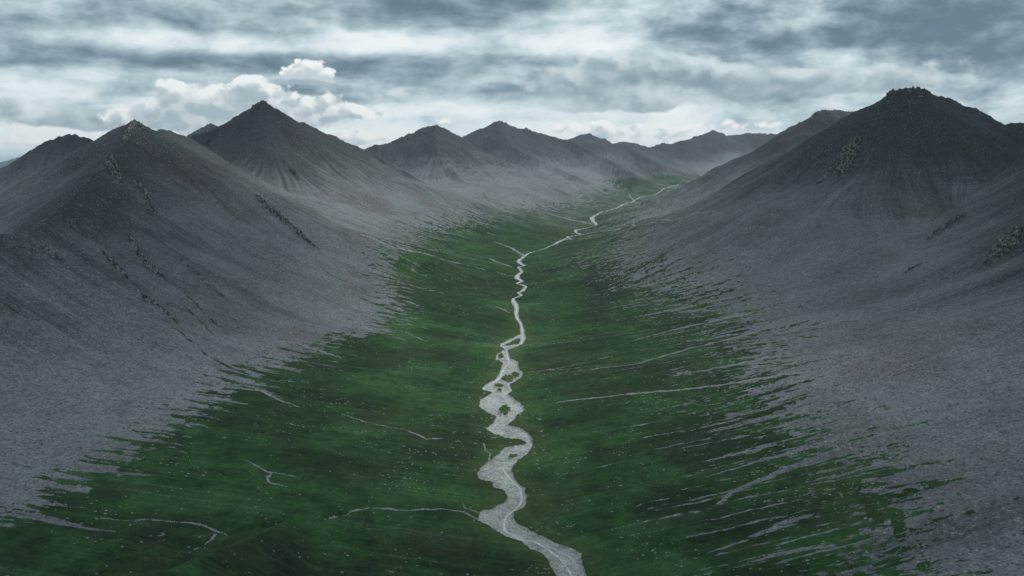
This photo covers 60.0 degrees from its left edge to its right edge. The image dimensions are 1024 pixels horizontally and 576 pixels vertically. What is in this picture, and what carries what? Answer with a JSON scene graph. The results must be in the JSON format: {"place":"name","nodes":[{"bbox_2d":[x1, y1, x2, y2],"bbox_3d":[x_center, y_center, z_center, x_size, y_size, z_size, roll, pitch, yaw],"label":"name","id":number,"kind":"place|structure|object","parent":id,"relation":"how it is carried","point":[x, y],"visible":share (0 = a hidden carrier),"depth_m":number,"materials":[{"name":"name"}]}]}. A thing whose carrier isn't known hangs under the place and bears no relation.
{"place":"outdoors","nodes":[
{"label":"outdoors","id":0,"kind":"place"},
{"bbox_2d":[0,157,19,167],"bbox_3d":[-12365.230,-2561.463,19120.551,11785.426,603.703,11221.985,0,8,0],"label":"hills","id":1,"kind":"structure","parent":0,"point":[4,163],"depth_m":21464.81,"materials":[{"name":"grey stone"}]},
{"bbox_2d":[0,134,92,186],"bbox_3d":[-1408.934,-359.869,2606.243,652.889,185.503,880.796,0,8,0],"label":"mountain","id":2,"kind":"structure","parent":0,"point":[45,153],"depth_m":2487.36,"materials":[{"name":"grey stone"}]},
{"bbox_2d":[187,123,217,137],"bbox_3d":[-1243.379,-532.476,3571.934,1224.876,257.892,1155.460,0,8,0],"label":"mountain","id":3,"kind":"structure","parent":0,"point":[208,127],"depth_m":3511.05,"materials":[{"name":"grey stone"}]},
{"bbox_2d":[0,121,512,398],"bbox_3d":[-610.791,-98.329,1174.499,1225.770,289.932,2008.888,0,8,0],"label":"mountain","id":4,"kind":"structure","parent":0,"point":[39,285],"depth_m":1091.62,"materials":[{"name":"grey stone"}]},
{"bbox_2d":[43,245,63,262],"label":"rock outcrop","id":5,"kind":"object","parent":4,"relation":"on","point":[53,253],"visible":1,"depth_m":900.32,"materials":[{"name":"grey stone"}]},
{"bbox_2d":[105,153,121,182],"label":"rock outcrop","id":6,"kind":"object","parent":4,"relation":"on","point":[112,162],"visible":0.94,"depth_m":1284.63,"materials":[{"name":"grey stone"}]},
{"bbox_2d":[102,250,128,278],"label":"rock outcrop","id":7,"kind":"object","parent":4,"relation":"on","point":[116,265],"visible":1,"depth_m":959.04,"materials":[{"name":"grey stone"}]},
{"bbox_2d":[122,119,150,140],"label":"rock outcrop","id":8,"kind":"object","parent":4,"relation":"on","point":[127,132],"visible":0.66,"depth_m":1522.87,"materials":[{"name":"grey stone"}]},
{"bbox_2d":[136,180,155,216],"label":"rock outcrop","id":9,"kind":"object","parent":4,"relation":"on","point":[148,199],"visible":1,"depth_m":1245.19,"materials":[{"name":"grey stone"}]},
{"bbox_2d":[128,235,164,277],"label":"rock outcrop","id":10,"kind":"object","parent":4,"relation":"on","point":[138,251],"visible":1,"depth_m":1028.41,"materials":[{"name":"grey stone"}]},
{"bbox_2d":[133,287,169,315],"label":"rock outcrop","id":11,"kind":"object","parent":4,"relation":"on","point":[146,298],"visible":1,"depth_m":914.87,"materials":[{"name":"grey stone"}]},
{"bbox_2d":[256,194,315,246],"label":"rock outcrop","id":12,"kind":"object","parent":4,"relation":"on","point":[282,218],"visible":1,"depth_m":1449.54,"materials":[{"name":"grey stone"}]},
{"bbox_2d":[190,101,541,240],"bbox_3d":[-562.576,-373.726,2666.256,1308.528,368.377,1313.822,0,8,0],"label":"mountain","id":13,"kind":"structure","parent":0,"point":[270,144],"depth_m":2442.83,"materials":[{"name":"grey stone"}]},
{"bbox_2d":[251,100,267,107],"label":"rock outcrop","id":14,"kind":"object","parent":13,"relation":"on","point":[257,103],"visible":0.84,"depth_m":2641.64,"materials":[{"name":"grey stone"}]},
{"bbox_2d":[365,125,632,208],"bbox_3d":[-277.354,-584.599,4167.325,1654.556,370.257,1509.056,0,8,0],"label":"mountain","id":15,"kind":"structure","parent":0,"point":[434,154],"depth_m":3946.17,"materials":[{"name":"grey stone"}]},
{"bbox_2d":[0,169,1023,575],"bbox_3d":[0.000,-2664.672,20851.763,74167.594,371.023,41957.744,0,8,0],"label":"valley floor","id":16,"kind":"structure","parent":0,"point":[420,379],"depth_m":639.48,"materials":[{"name":"green plant"}]},
{"bbox_2d":[45,188,904,571],"bbox_3d":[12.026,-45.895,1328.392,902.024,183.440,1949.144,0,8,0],"label":"stones","id":17,"kind":"object","parent":16,"relation":"on","point":[541,392],"visible":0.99,"depth_m":732.27,"materials":[{"name":"grey stone"}]},
{"bbox_2d":[0,126,1023,569],"bbox_3d":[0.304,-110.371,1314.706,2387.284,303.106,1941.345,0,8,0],"label":"rubble","id":18,"kind":"object","parent":16,"relation":"on","point":[562,276],"visible":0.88,"depth_m":1040.32,"materials":[{"name":"grey stone"}]},
{"bbox_2d":[478,184,678,575],"bbox_3d":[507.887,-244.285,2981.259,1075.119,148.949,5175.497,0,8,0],"label":"riverbed","id":19,"kind":"structure","parent":16,"relation":"in","point":[492,404],"depth_m":643.51,"materials":[{"name":"grey gravel"}]},
{"bbox_2d":[0,0,1023,161],"label":"sky","id":20,"kind":"structure","parent":0,"point":[364,74],"materials":[{"name":"grey"}]},
{"bbox_2d":[479,202,630,575],"bbox_3d":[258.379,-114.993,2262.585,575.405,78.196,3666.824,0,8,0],"label":"water","id":21,"kind":"structure","parent":0,"point":[510,479],"depth_m":796.53,"materials":[{"name":"grey liquid"}]},
{"bbox_2d":[462,120,707,194],"bbox_3d":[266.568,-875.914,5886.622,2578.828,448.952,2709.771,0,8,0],"label":"mountain","id":22,"kind":"structure","parent":0,"point":[570,160],"depth_m":5492.35,"materials":[{"name":"grey stone"}]},
{"bbox_2d":[568,133,612,144],"bbox_3d":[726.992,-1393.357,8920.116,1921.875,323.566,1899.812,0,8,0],"label":"mountain","id":23,"kind":"structure","parent":0,"point":[590,138],"depth_m":8779.50,"materials":[{"name":"grey stone"}]},
{"bbox_2d":[614,141,647,147],"bbox_3d":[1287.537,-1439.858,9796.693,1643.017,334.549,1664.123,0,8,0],"label":"mountain","id":24,"kind":"structure","parent":0,"point":[626,143],"depth_m":9427.53,"materials":[{"name":"grey stone"}]},
{"bbox_2d":[650,130,776,170],"bbox_3d":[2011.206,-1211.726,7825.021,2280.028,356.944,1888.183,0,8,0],"label":"mountain","id":25,"kind":"structure","parent":0,"point":[710,150],"depth_m":7532.26,"materials":[{"name":"grey stone"}]},
{"bbox_2d":[574,109,853,229],"bbox_3d":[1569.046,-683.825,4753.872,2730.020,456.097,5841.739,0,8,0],"label":"mountain","id":26,"kind":"structure","parent":0,"point":[788,139],"depth_m":2775.09,"materials":[{"name":"grey stone"}]},
{"bbox_2d":[505,88,1023,575],"bbox_3d":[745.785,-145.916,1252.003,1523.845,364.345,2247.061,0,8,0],"label":"mountain","id":27,"kind":"structure","parent":0,"point":[895,206],"depth_m":1052.21,"materials":[{"name":"grey stone"}]},
{"bbox_2d":[816,165,833,183],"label":"rock outcrop","id":28,"kind":"object","parent":27,"relation":"on","point":[826,173],"visible":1,"depth_m":1593.07,"materials":[{"name":"grey stone"}]},
{"bbox_2d":[834,135,859,174],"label":"rock outcrop","id":29,"kind":"object","parent":27,"relation":"on","point":[849,148],"visible":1,"depth_m":1614.21,"materials":[{"name":"grey stone"}]},
{"bbox_2d":[883,86,930,97],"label":"rock outcrop","id":30,"kind":"object","parent":27,"relation":"on","point":[904,89],"visible":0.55,"depth_m":1757.48,"materials":[{"name":"grey stone"}]},
{"bbox_2d":[931,213,963,234],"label":"rock outcrop","id":31,"kind":"object","parent":27,"relation":"on","point":[948,223],"visible":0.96,"depth_m":1291.73,"materials":[{"name":"grey stone"}]},
{"bbox_2d":[989,226,1023,258],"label":"rock outcrop","id":32,"kind":"object","parent":27,"relation":"on","point":[1001,248],"visible":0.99,"depth_m":1016.19,"materials":[{"name":"grey stone"}]}
]}

